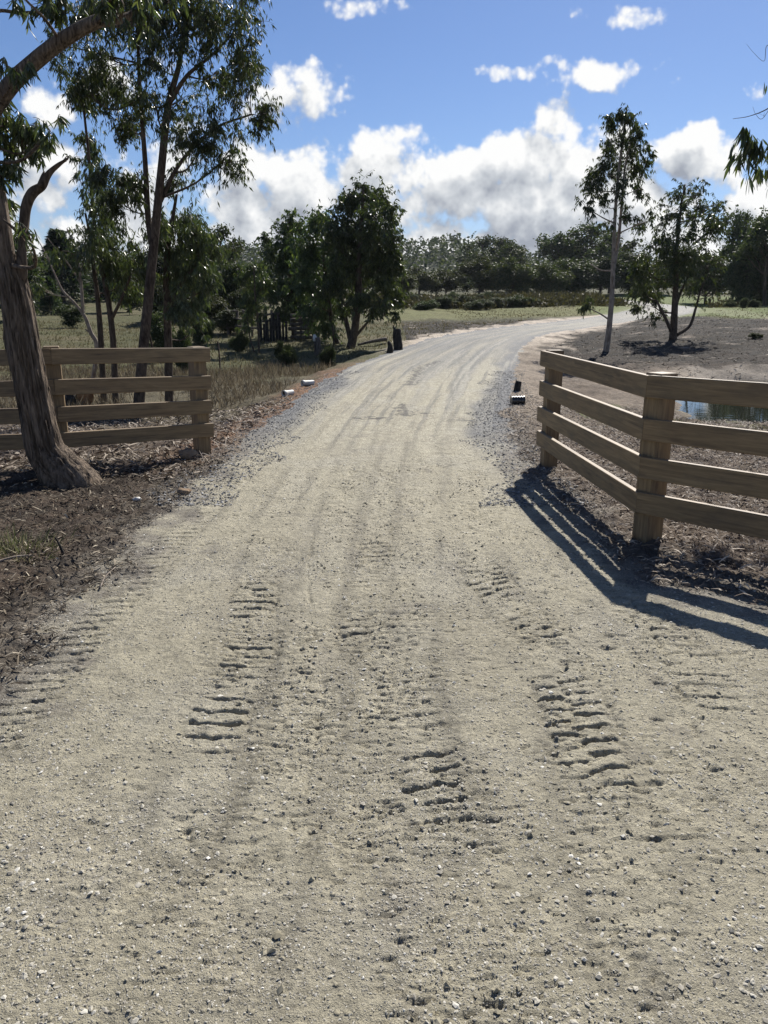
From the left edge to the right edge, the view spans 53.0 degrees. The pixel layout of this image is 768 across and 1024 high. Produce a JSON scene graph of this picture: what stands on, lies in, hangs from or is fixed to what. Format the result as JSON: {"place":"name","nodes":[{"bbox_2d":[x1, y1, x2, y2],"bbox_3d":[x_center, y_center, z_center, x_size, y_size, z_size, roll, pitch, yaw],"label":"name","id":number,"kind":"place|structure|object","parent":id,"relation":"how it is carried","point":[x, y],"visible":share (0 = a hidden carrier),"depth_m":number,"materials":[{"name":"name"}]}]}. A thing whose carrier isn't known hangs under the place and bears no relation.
{"place":"outdoors","nodes":[
{"label":"outdoors","id":0,"kind":"place"},
{"bbox_2d":[0,359,335,422],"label":"dry grass","id":1,"kind":"structure","parent":0,"point":[231,375],"depth_m":19.95,"materials":[{"name":"plant"}]},
{"bbox_2d":[56,250,623,289],"bbox_3d":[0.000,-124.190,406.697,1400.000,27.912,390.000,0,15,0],"label":"wooded hills","id":2,"kind":"structure","parent":0,"point":[431,266],"depth_m":331.22,"materials":[{"name":"green plant"}]},
{"bbox_2d":[28,230,732,289],"bbox_3d":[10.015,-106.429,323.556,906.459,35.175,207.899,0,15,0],"label":"hill forest","id":3,"kind":"object","parent":2,"relation":"on","point":[433,248],"visible":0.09,"depth_m":338.53,"materials":[{"name":"green plant"}]},
{"bbox_2d":[0,300,767,1023],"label":"gravel road","id":4,"kind":"structure","parent":0,"point":[406,414],"depth_m":3.05,"materials":[{"name":"beige gravel"}]},
{"bbox_2d":[175,488,191,494],"bbox_3d":[-1.863,-0.188,7.148,0.138,0.072,0.116,10,18,33],"label":"rock","id":5,"kind":"object","parent":4,"relation":"on","point":[184,491],"visible":0.84,"depth_m":7.11,"materials":[{"name":"beige stone"}]},
{"bbox_2d":[148,371,597,507],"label":"shoulder gravel","id":6,"kind":"structure","parent":4,"relation":"on","point":[268,447],"depth_m":8.87,"materials":[{"name":"grey gravel"}]},
{"bbox_2d":[386,341,392,352],"bbox_3d":[0.195,-5.511,25.821,0.234,0.464,0.256,7,17,25],"label":"burnt stump","id":7,"kind":"object","parent":4,"relation":"on","point":[390,347],"visible":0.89,"depth_m":25.75,"materials":[{"name":"brown wood"}]},
{"bbox_2d":[393,325,402,349],"bbox_3d":[0.492,-6.081,27.053,0.373,0.955,0.342,0,15,0],"label":"burnt stump","id":8,"kind":"object","parent":4,"relation":"on","point":[397,342],"visible":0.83,"depth_m":26.95,"materials":[{"name":"brown wood"}]},
{"bbox_2d":[123,469,767,1023],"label":"dirt clods","id":9,"kind":"object","parent":4,"relation":"on","point":[299,967],"visible":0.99,"depth_m":2.75,"materials":[{"name":"beige soil"}]},
{"bbox_2d":[510,396,524,404],"bbox_3d":[2.329,-1.945,13.423,0.232,0.167,0.167,-2,15,-8],"label":"culvert pipe","id":10,"kind":"object","parent":4,"relation":"on","point":[514,400],"visible":0.86,"depth_m":13.36,"materials":[{"name":"grey concrete"}]},
{"bbox_2d":[513,381,521,391],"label":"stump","id":11,"kind":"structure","parent":4,"relation":"on","point":[517,386],"depth_m":15.30,"materials":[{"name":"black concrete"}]},
{"bbox_2d":[0,288,767,690],"bbox_3d":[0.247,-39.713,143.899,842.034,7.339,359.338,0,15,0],"label":"ground","id":12,"kind":"structure","parent":0,"point":[534,370],"depth_m":11.00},
{"bbox_2d":[0,554,32,562],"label":"stick","id":13,"kind":"object","parent":12,"relation":"on","point":[7,558],"visible":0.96,"depth_m":5.20,"materials":[{"name":"wood"}]},
{"bbox_2d":[0,232,48,320],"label":"bushy tree","id":14,"kind":"object","parent":12,"relation":"on","point":[33,276],"visible":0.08,"depth_m":45.87,"materials":[{"name":"green plant"}]},
{"bbox_2d":[0,520,79,563],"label":"grass tuft","id":15,"kind":"object","parent":12,"relation":"on","point":[19,542],"visible":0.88,"depth_m":5.47,"materials":[{"name":"green plant"}]},
{"bbox_2d":[30,257,60,297],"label":"bushy tree","id":16,"kind":"object","parent":12,"relation":"on","point":[44,273],"visible":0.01,"depth_m":70.15,"materials":[{"name":"green plant"}]},
{"bbox_2d":[36,276,63,315],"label":"pine tree","id":17,"kind":"object","parent":12,"relation":"on","point":[44,302],"visible":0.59,"depth_m":59.44,"materials":[{"name":"green plant"}]},
{"bbox_2d":[54,537,63,554],"bbox_3d":[-2.267,0.247,5.383,0.067,0.155,0.023,0,15,0],"label":"twig stub","id":18,"kind":"object","parent":12,"relation":"on","point":[60,546],"visible":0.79,"depth_m":5.38,"materials":[{"name":"brown wood"}]},
{"bbox_2d":[27,221,97,377],"bbox_3d":[-7.060,-4.440,16.923,1.445,3.926,0.898,0,15,0],"label":"gum sapling","id":19,"kind":"object","parent":12,"relation":"on","point":[39,291],"visible":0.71,"depth_m":16.79,"materials":[{"name":"green plant"}]},
{"bbox_2d":[50,303,87,327],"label":"scrub bush","id":20,"kind":"object","parent":12,"relation":"on","point":[71,318],"visible":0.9,"depth_m":42.42,"materials":[{"name":"green plant"}]},
{"bbox_2d":[36,228,102,302],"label":"bushy tree","id":21,"kind":"object","parent":12,"relation":"on","point":[73,286],"visible":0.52,"depth_m":73.68,"materials":[{"name":"green plant"}]},
{"bbox_2d":[65,395,77,405],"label":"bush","id":22,"kind":"object","parent":12,"relation":"on","point":[70,397],"visible":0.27,"depth_m":16.31,"materials":[{"name":"green plant"}]},
{"bbox_2d":[39,245,122,300],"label":"gum tree","id":23,"kind":"object","parent":12,"relation":"on","point":[87,267],"visible":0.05,"depth_m":89.09,"materials":[{"name":"green plant"}]},
{"bbox_2d":[76,394,93,404],"bbox_3d":[-6.480,-2.489,16.609,0.351,0.366,0.465,-8,17,-28],"label":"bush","id":24,"kind":"object","parent":12,"relation":"on","point":[89,396],"visible":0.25,"depth_m":16.42,"materials":[{"name":"green plant"}]},
{"bbox_2d":[83,271,104,300],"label":"bushy tree","id":25,"kind":"object","parent":12,"relation":"on","point":[90,275],"visible":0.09,"depth_m":79.29,"materials":[{"name":"green plant"}]},
{"bbox_2d":[0,0,188,490],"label":"gum tree","id":26,"kind":"object","parent":12,"relation":"on","point":[54,460],"visible":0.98,"depth_m":6.77,"materials":[{"name":"brown plant"}]},
{"bbox_2d":[43,73,160,403],"bbox_3d":[-5.490,-5.344,15.499,2.139,6.505,2.297,7,17,24],"label":"gum tree","id":27,"kind":"object","parent":12,"relation":"on","point":[116,267],"visible":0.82,"depth_m":15.46,"materials":[{"name":"green plant"}]},
{"bbox_2d":[0,346,213,454],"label":"timber fence","id":28,"kind":"object","parent":12,"relation":"on","point":[196,382],"visible":0.82,"depth_m":8.18,"materials":[{"name":"brown wood"}]},
{"bbox_2d":[87,262,142,311],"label":"bushy tree","id":29,"kind":"object","parent":12,"relation":"on","point":[133,306],"visible":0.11,"depth_m":65.88,"materials":[{"name":"green plant"}]},
{"bbox_2d":[0,451,231,690],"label":"leaf litter","id":30,"kind":"object","parent":12,"relation":"on","point":[61,608],"visible":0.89,"depth_m":5.70,"materials":[{"name":"plant"}]},
{"bbox_2d":[114,253,172,303],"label":"bushy tree","id":31,"kind":"object","parent":12,"relation":"on","point":[159,268],"visible":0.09,"depth_m":57.36,"materials":[{"name":"green plant"}]},
{"bbox_2d":[0,394,296,478],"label":"bark litter","id":32,"kind":"object","parent":12,"relation":"on","point":[142,449],"visible":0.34,"depth_m":9.24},
{"bbox_2d":[139,309,175,347],"bbox_3d":[-7.703,-5.967,26.376,1.195,2.047,1.324,4,16,15],"label":"scrub bush","id":33,"kind":"object","parent":12,"relation":"on","point":[157,331],"visible":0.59,"depth_m":26.02,"materials":[{"name":"green plant"}]},
{"bbox_2d":[41,0,289,402],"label":"gum tree","id":34,"kind":"object","parent":12,"relation":"on","point":[247,71],"visible":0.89,"depth_m":13.26,"materials":[{"name":"green plant"}]},
{"bbox_2d":[142,272,191,323],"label":"bushy tree","id":35,"kind":"object","parent":12,"relation":"on","point":[158,289],"visible":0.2,"depth_m":44.57,"materials":[{"name":"green plant"}]},
{"bbox_2d":[172,321,191,371],"bbox_3d":[-6.197,-4.966,23.569,0.802,1.763,0.905,-4,15,-13],"label":"scrub bush","id":36,"kind":"object","parent":12,"relation":"on","point":[181,334],"visible":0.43,"depth_m":23.34,"materials":[{"name":"green plant"}]},
{"bbox_2d":[138,194,238,401],"bbox_3d":[-3.991,-4.255,15.683,2.114,4.407,2.623,0,15,0],"label":"gum tree","id":37,"kind":"object","parent":12,"relation":"on","point":[197,264],"visible":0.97,"depth_m":15.40,"materials":[{"name":"green plant"}]},
{"bbox_2d":[178,447,198,459],"bbox_3d":[-2.222,-0.648,8.765,0.222,0.181,0.186,0,15,0],"label":"rock","id":38,"kind":"object","parent":12,"relation":"on","point":[187,453],"visible":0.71,"depth_m":8.70,"materials":[{"name":"grey stone"}]},
{"bbox_2d":[175,228,227,318],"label":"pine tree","id":39,"kind":"object","parent":12,"relation":"on","point":[218,269],"visible":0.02,"depth_m":49.09,"materials":[{"name":"green plant"}]},
{"bbox_2d":[188,318,216,343],"bbox_3d":[-7.535,-7.588,32.075,1.324,1.521,1.494,-9,17,-29],"label":"scrub bush","id":40,"kind":"object","parent":12,"relation":"on","point":[197,336],"visible":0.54,"depth_m":31.83,"materials":[{"name":"green plant"}]},
{"bbox_2d":[183,293,230,319],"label":"bushy tree","id":41,"kind":"object","parent":12,"relation":"on","point":[217,304],"visible":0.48,"depth_m":44.01,"materials":[{"name":"green plant"}]},
{"bbox_2d":[217,341,220,370],"bbox_3d":[-5.115,-4.706,23.872,0.076,1.153,0.052,0,15,0],"label":"star picket","id":42,"kind":"object","parent":12,"relation":"on","point":[219,355],"visible":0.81,"depth_m":23.82,"materials":[{"name":"metal"}]},
{"bbox_2d":[206,222,245,268],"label":"gum tree","id":43,"kind":"object","parent":12,"relation":"on","point":[234,245],"visible":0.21,"depth_m":62.07,"materials":[{"name":"green plant"}]},
{"bbox_2d":[213,308,242,333],"bbox_3d":[-7.475,-9.120,36.881,1.980,1.288,2.268,-7,16,-23],"label":"scrub bush","id":44,"kind":"object","parent":12,"relation":"on","point":[225,316],"visible":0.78,"depth_m":36.40,"materials":[{"name":"green plant"}]},
{"bbox_2d":[205,259,257,307],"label":"bushy tree","id":45,"kind":"object","parent":12,"relation":"on","point":[227,275],"visible":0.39,"depth_m":47.22,"materials":[{"name":"green plant"}]},
{"bbox_2d":[227,330,249,351],"bbox_3d":[-5.592,-6.473,29.284,0.882,0.907,0.759,3,15,10],"label":"scrub bush","id":46,"kind":"object","parent":12,"relation":"on","point":[240,342],"visible":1,"depth_m":29.17,"materials":[{"name":"green plant"}]},
{"bbox_2d":[223,284,261,317],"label":"bushy tree","id":47,"kind":"object","parent":12,"relation":"on","point":[231,299],"visible":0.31,"depth_m":45.80,"materials":[{"name":"green plant"}]},
{"bbox_2d":[233,262,274,351],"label":"gum sapling","id":48,"kind":"object","parent":12,"relation":"on","point":[261,283],"visible":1,"depth_m":28.72,"materials":[{"name":"green plant"}]},
{"bbox_2d":[243,259,276,304],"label":"bushy tree","id":49,"kind":"object","parent":12,"relation":"on","point":[253,264],"visible":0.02,"depth_m":58.91,"materials":[{"name":"green plant"}]},
{"bbox_2d":[0,319,521,376],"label":"paddock grass","id":50,"kind":"structure","parent":12,"relation":"on","point":[248,349],"depth_m":34.16,"materials":[{"name":"green plant"}]},
{"bbox_2d":[225,308,313,341],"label":"timber stockyard","id":51,"kind":"structure","parent":12,"relation":"on","point":[271,328],"depth_m":33.74,"materials":[{"name":"brown wood"}]},
{"bbox_2d":[248,209,313,335],"bbox_3d":[-4.510,-10.897,35.141,3.216,5.642,4.743,0,15,0],"label":"gum tree","id":52,"kind":"object","parent":12,"relation":"on","point":[287,227],"visible":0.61,"depth_m":34.47,"materials":[{"name":"green plant"}]},
{"bbox_2d":[273,340,297,364],"bbox_3d":[-3.196,-5.255,25.453,0.822,0.894,0.955,-6,16,-20],"label":"scrub bush","id":53,"kind":"object","parent":12,"relation":"on","point":[286,354],"visible":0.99,"depth_m":25.41,"materials":[{"name":"green plant"}]},
{"bbox_2d":[281,390,293,395],"bbox_3d":[-1.860,-2.307,14.897,0.116,0.116,0.260,11,18,34],"label":"drain pipe","id":54,"kind":"object","parent":12,"relation":"on","point":[286,392],"visible":0.94,"depth_m":14.83,"materials":[{"name":"grey concrete"}]},
{"bbox_2d":[301,380,314,385],"bbox_3d":[-1.641,-2.778,16.557,0.280,0.130,0.130,-9,18,-30],"label":"drain pipe","id":55,"kind":"object","parent":12,"relation":"on","point":[307,382],"visible":0.99,"depth_m":16.52,"materials":[{"name":"grey concrete"}]},
{"bbox_2d":[313,334,316,354],"bbox_3d":[-2.506,-5.993,28.028,0.160,0.943,0.151,0,15,0],"label":"marker post","id":56,"kind":"object","parent":12,"relation":"on","point":[314,336],"visible":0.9,"depth_m":27.95,"materials":[{"name":"grey wood"}]},
{"bbox_2d":[280,199,350,343],"bbox_3d":[-2.534,-9.853,32.346,3.524,5.866,4.939,0,15,0],"label":"gum tree","id":57,"kind":"object","parent":12,"relation":"on","point":[311,258],"visible":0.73,"depth_m":31.60,"materials":[{"name":"green plant"}]},
{"bbox_2d":[315,337,320,355],"bbox_3d":[-2.385,-5.900,27.913,0.205,0.866,0.173,0,15,0],"label":"old post","id":58,"kind":"object","parent":12,"relation":"on","point":[318,345],"visible":0.76,"depth_m":27.82,"materials":[{"name":"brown wood"}]},
{"bbox_2d":[317,345,337,366],"bbox_3d":[-1.823,-4.948,24.528,0.693,0.851,0.735,-4,16,-15],"label":"scrub bush","id":59,"kind":"object","parent":12,"relation":"on","point":[327,355],"visible":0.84,"depth_m":24.35,"materials":[{"name":"green plant"}]},
{"bbox_2d":[307,169,412,348],"bbox_3d":[-0.896,-10.032,30.773,4.183,6.908,6.772,0,15,0],"label":"gum tree","id":60,"kind":"object","parent":12,"relation":"on","point":[367,236],"visible":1,"depth_m":29.63,"materials":[{"name":"green plant"}]},
{"bbox_2d":[357,337,387,345],"bbox_3d":[-0.493,-7.110,32.072,1.466,0.320,0.166,-11,18,-34],"label":"fallen log","id":61,"kind":"object","parent":12,"relation":"on","point":[374,341],"visible":1,"depth_m":32.05,"materials":[{"name":"brown wood"}]},
{"bbox_2d":[395,271,419,293],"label":"wattle tree","id":62,"kind":"object","parent":12,"relation":"on","point":[410,280],"visible":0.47,"depth_m":99.61,"materials":[{"name":"green plant"}]},
{"bbox_2d":[406,292,420,299],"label":"shrub","id":63,"kind":"object","parent":12,"relation":"on","point":[414,295],"visible":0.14,"depth_m":80.31,"materials":[{"name":"green plant"}]},
{"bbox_2d":[405,265,444,293],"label":"wattle tree","id":64,"kind":"object","parent":12,"relation":"on","point":[427,280],"visible":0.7,"depth_m":113.67,"materials":[{"name":"green plant"}]},
{"bbox_2d":[410,300,440,310],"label":"shrub","id":65,"kind":"object","parent":12,"relation":"on","point":[425,305],"visible":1,"depth_m":63.24,"materials":[{"name":"green plant"}]},
{"bbox_2d":[428,296,458,308],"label":"shrub","id":66,"kind":"object","parent":12,"relation":"on","point":[446,300],"visible":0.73,"depth_m":66.00,"materials":[{"name":"green plant"}]},
{"bbox_2d":[427,267,468,293],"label":"wattle tree","id":67,"kind":"object","parent":12,"relation":"on","point":[448,279],"visible":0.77,"depth_m":118.58,"materials":[{"name":"green plant"}]},
{"bbox_2d":[443,291,460,297],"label":"shrub","id":68,"kind":"object","parent":12,"relation":"on","point":[452,294],"visible":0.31,"depth_m":86.30,"materials":[{"name":"green plant"}]},
{"bbox_2d":[454,293,477,307],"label":"shrub","id":69,"kind":"object","parent":12,"relation":"on","point":[462,297],"visible":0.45,"depth_m":69.07,"materials":[{"name":"green plant"}]},
{"bbox_2d":[453,252,500,293],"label":"wattle tree","id":70,"kind":"object","parent":12,"relation":"on","point":[480,274],"visible":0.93,"depth_m":106.09,"materials":[{"name":"green plant"}]},
{"bbox_2d":[463,298,493,309],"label":"shrub","id":71,"kind":"object","parent":12,"relation":"on","point":[479,304],"visible":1,"depth_m":65.14,"materials":[{"name":"green plant"}]},
{"bbox_2d":[475,292,499,297],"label":"shrub","id":72,"kind":"object","parent":12,"relation":"on","point":[485,294],"visible":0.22,"depth_m":82.29,"materials":[{"name":"green plant"}]},
{"bbox_2d":[453,233,529,290],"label":"gum tree","id":73,"kind":"object","parent":12,"relation":"on","point":[495,254],"visible":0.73,"depth_m":154.96,"materials":[{"name":"green plant"}]},
{"bbox_2d":[488,297,507,308],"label":"shrub","id":74,"kind":"object","parent":12,"relation":"on","point":[498,300],"visible":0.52,"depth_m":67.34,"materials":[{"name":"green plant"}]},
{"bbox_2d":[487,236,529,291],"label":"gum tree","id":75,"kind":"object","parent":12,"relation":"on","point":[523,260],"visible":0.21,"depth_m":158.43,"materials":[{"name":"green plant"}]},
{"bbox_2d":[486,254,539,293],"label":"wattle tree","id":76,"kind":"object","parent":12,"relation":"on","point":[512,278],"visible":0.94,"depth_m":103.72,"materials":[{"name":"green plant"}]},
{"bbox_2d":[505,294,534,306],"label":"shrub","id":77,"kind":"object","parent":12,"relation":"on","point":[517,301],"visible":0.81,"depth_m":65.81,"materials":[{"name":"green plant"}]},
{"bbox_2d":[364,289,736,308],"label":"heath scrub","id":78,"kind":"object","parent":12,"relation":"on","point":[553,298],"visible":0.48,"depth_m":69.91,"materials":[{"name":"green plant"}]},
{"bbox_2d":[527,261,575,292],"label":"tree","id":79,"kind":"object","parent":12,"relation":"on","point":[550,278],"visible":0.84,"depth_m":105.80,"materials":[{"name":"green plant"}]},
{"bbox_2d":[533,227,601,290],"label":"gum tree","id":80,"kind":"object","parent":12,"relation":"on","point":[559,237],"visible":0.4,"depth_m":140.39,"materials":[{"name":"green plant"}]},
{"bbox_2d":[553,256,599,292],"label":"bushy tree","id":81,"kind":"object","parent":12,"relation":"on","point":[580,283],"visible":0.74,"depth_m":109.94,"materials":[{"name":"green plant"}]},
{"bbox_2d":[534,219,623,290],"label":"gum tree","id":82,"kind":"object","parent":12,"relation":"on","point":[580,249],"visible":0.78,"depth_m":137.76,"materials":[{"name":"green plant"}]},
{"bbox_2d":[437,316,767,378],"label":"bank debris","id":83,"kind":"object","parent":12,"relation":"on","point":[748,339],"visible":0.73,"depth_m":30.09,"materials":[{"name":"plant"}]},
{"bbox_2d":[583,256,628,294],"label":"bushy tree","id":84,"kind":"object","parent":12,"relation":"on","point":[603,277],"visible":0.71,"depth_m":112.05,"materials":[{"name":"green plant"}]},
{"bbox_2d":[445,303,767,320],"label":"paddock grass","id":85,"kind":"structure","parent":12,"relation":"on","point":[521,315],"depth_m":57.59,"materials":[{"name":"green plant"}]},
{"bbox_2d":[571,102,658,351],"bbox_3d":[7.917,-9.653,26.707,3.216,8.156,2.740,0,15,0],"label":"gum tree","id":86,"kind":"object","parent":12,"relation":"on","point":[594,183],"visible":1,"depth_m":26.34,"materials":[{"name":"green plant"}]},
{"bbox_2d":[591,230,640,293],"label":"gum tree","id":87,"kind":"object","parent":12,"relation":"on","point":[629,245],"visible":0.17,"depth_m":141.48,"materials":[{"name":"green plant"}]},
{"bbox_2d":[494,395,767,604],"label":"bark litter","id":88,"kind":"object","parent":12,"relation":"on","point":[685,527],"visible":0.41,"depth_m":6.72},
{"bbox_2d":[615,249,652,293],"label":"bushy tree","id":89,"kind":"object","parent":12,"relation":"on","point":[627,256],"visible":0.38,"depth_m":115.46,"materials":[{"name":"green plant"}]},
{"bbox_2d":[536,350,767,542],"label":"timber fence","id":90,"kind":"object","parent":12,"relation":"on","point":[656,430],"visible":0.9,"depth_m":5.49,"materials":[{"name":"brown wood"}]},
{"bbox_2d":[638,258,671,291],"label":"bushy tree","id":91,"kind":"object","parent":12,"relation":"on","point":[654,268],"visible":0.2,"depth_m":112.99,"materials":[{"name":"green plant"}]},
{"bbox_2d":[622,177,733,339],"bbox_3d":[12.274,-10.679,32.374,4.368,6.759,5.377,6,16,20],"label":"gum tree","id":92,"kind":"object","parent":12,"relation":"on","point":[676,258],"visible":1,"depth_m":32.00,"materials":[{"name":"green plant"}]},
{"bbox_2d":[681,248,729,303],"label":"bushy tree","id":93,"kind":"object","parent":12,"relation":"on","point":[708,286],"visible":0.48,"depth_m":87.42,"materials":[{"name":"green plant"}]},
{"bbox_2d":[723,299,737,307],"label":"reed tussock","id":94,"kind":"object","parent":12,"relation":"on","point":[729,303],"visible":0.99,"depth_m":63.51,"materials":[{"name":"green plant"}]},
{"bbox_2d":[713,204,763,304],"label":"gum tree","id":95,"kind":"object","parent":12,"relation":"on","point":[735,232],"visible":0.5,"depth_m":82.52,"materials":[{"name":"green plant"}]},
{"bbox_2d":[716,241,764,305],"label":"bushy tree","id":96,"kind":"object","parent":12,"relation":"on","point":[736,282],"visible":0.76,"depth_m":80.14,"materials":[{"name":"green plant"}]},
{"bbox_2d":[739,297,748,307],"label":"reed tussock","id":97,"kind":"object","parent":12,"relation":"on","point":[743,303],"visible":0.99,"depth_m":61.49,"materials":[{"name":"green plant"}]},
{"bbox_2d":[723,45,767,195],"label":"gum tree","id":98,"kind":"object","parent":12,"relation":"on","point":[750,149],"visible":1,"depth_m":7.53,"materials":[{"name":"green plant"}]},
{"bbox_2d":[728,205,767,305],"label":"gum tree","id":99,"kind":"object","parent":12,"relation":"on","point":[757,234],"visible":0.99,"depth_m":76.18,"materials":[{"name":"green plant"}]},
{"bbox_2d":[747,298,760,307],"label":"reed tussock","id":100,"kind":"object","parent":12,"relation":"on","point":[753,303],"visible":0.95,"depth_m":62.57,"materials":[{"name":"green plant"}]},
{"bbox_2d":[747,332,763,338],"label":"shrub","id":101,"kind":"object","parent":12,"relation":"on","point":[756,335],"visible":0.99,"depth_m":32.15,"materials":[{"name":"green plant"}]},
{"bbox_2d":[744,244,767,305],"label":"bushy tree","id":102,"kind":"object","parent":12,"relation":"on","point":[759,290],"visible":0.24,"depth_m":80.12,"materials":[{"name":"green plant"}]},
{"bbox_2d":[0,0,767,265],"label":"sky","id":103,"kind":"structure","parent":0,"point":[483,117],"materials":[{"name":"blue"}]},
{"bbox_2d":[571,409,767,451],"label":"pond edge grass","id":104,"kind":"structure","parent":0,"point":[701,422],"depth_m":10.70,"materials":[{"name":"plant"}]},
{"bbox_2d":[675,379,767,422],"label":"pond water","id":105,"kind":"structure","parent":0,"point":[701,411],"depth_m":15.83,"materials":[{"name":"blue liquid"}]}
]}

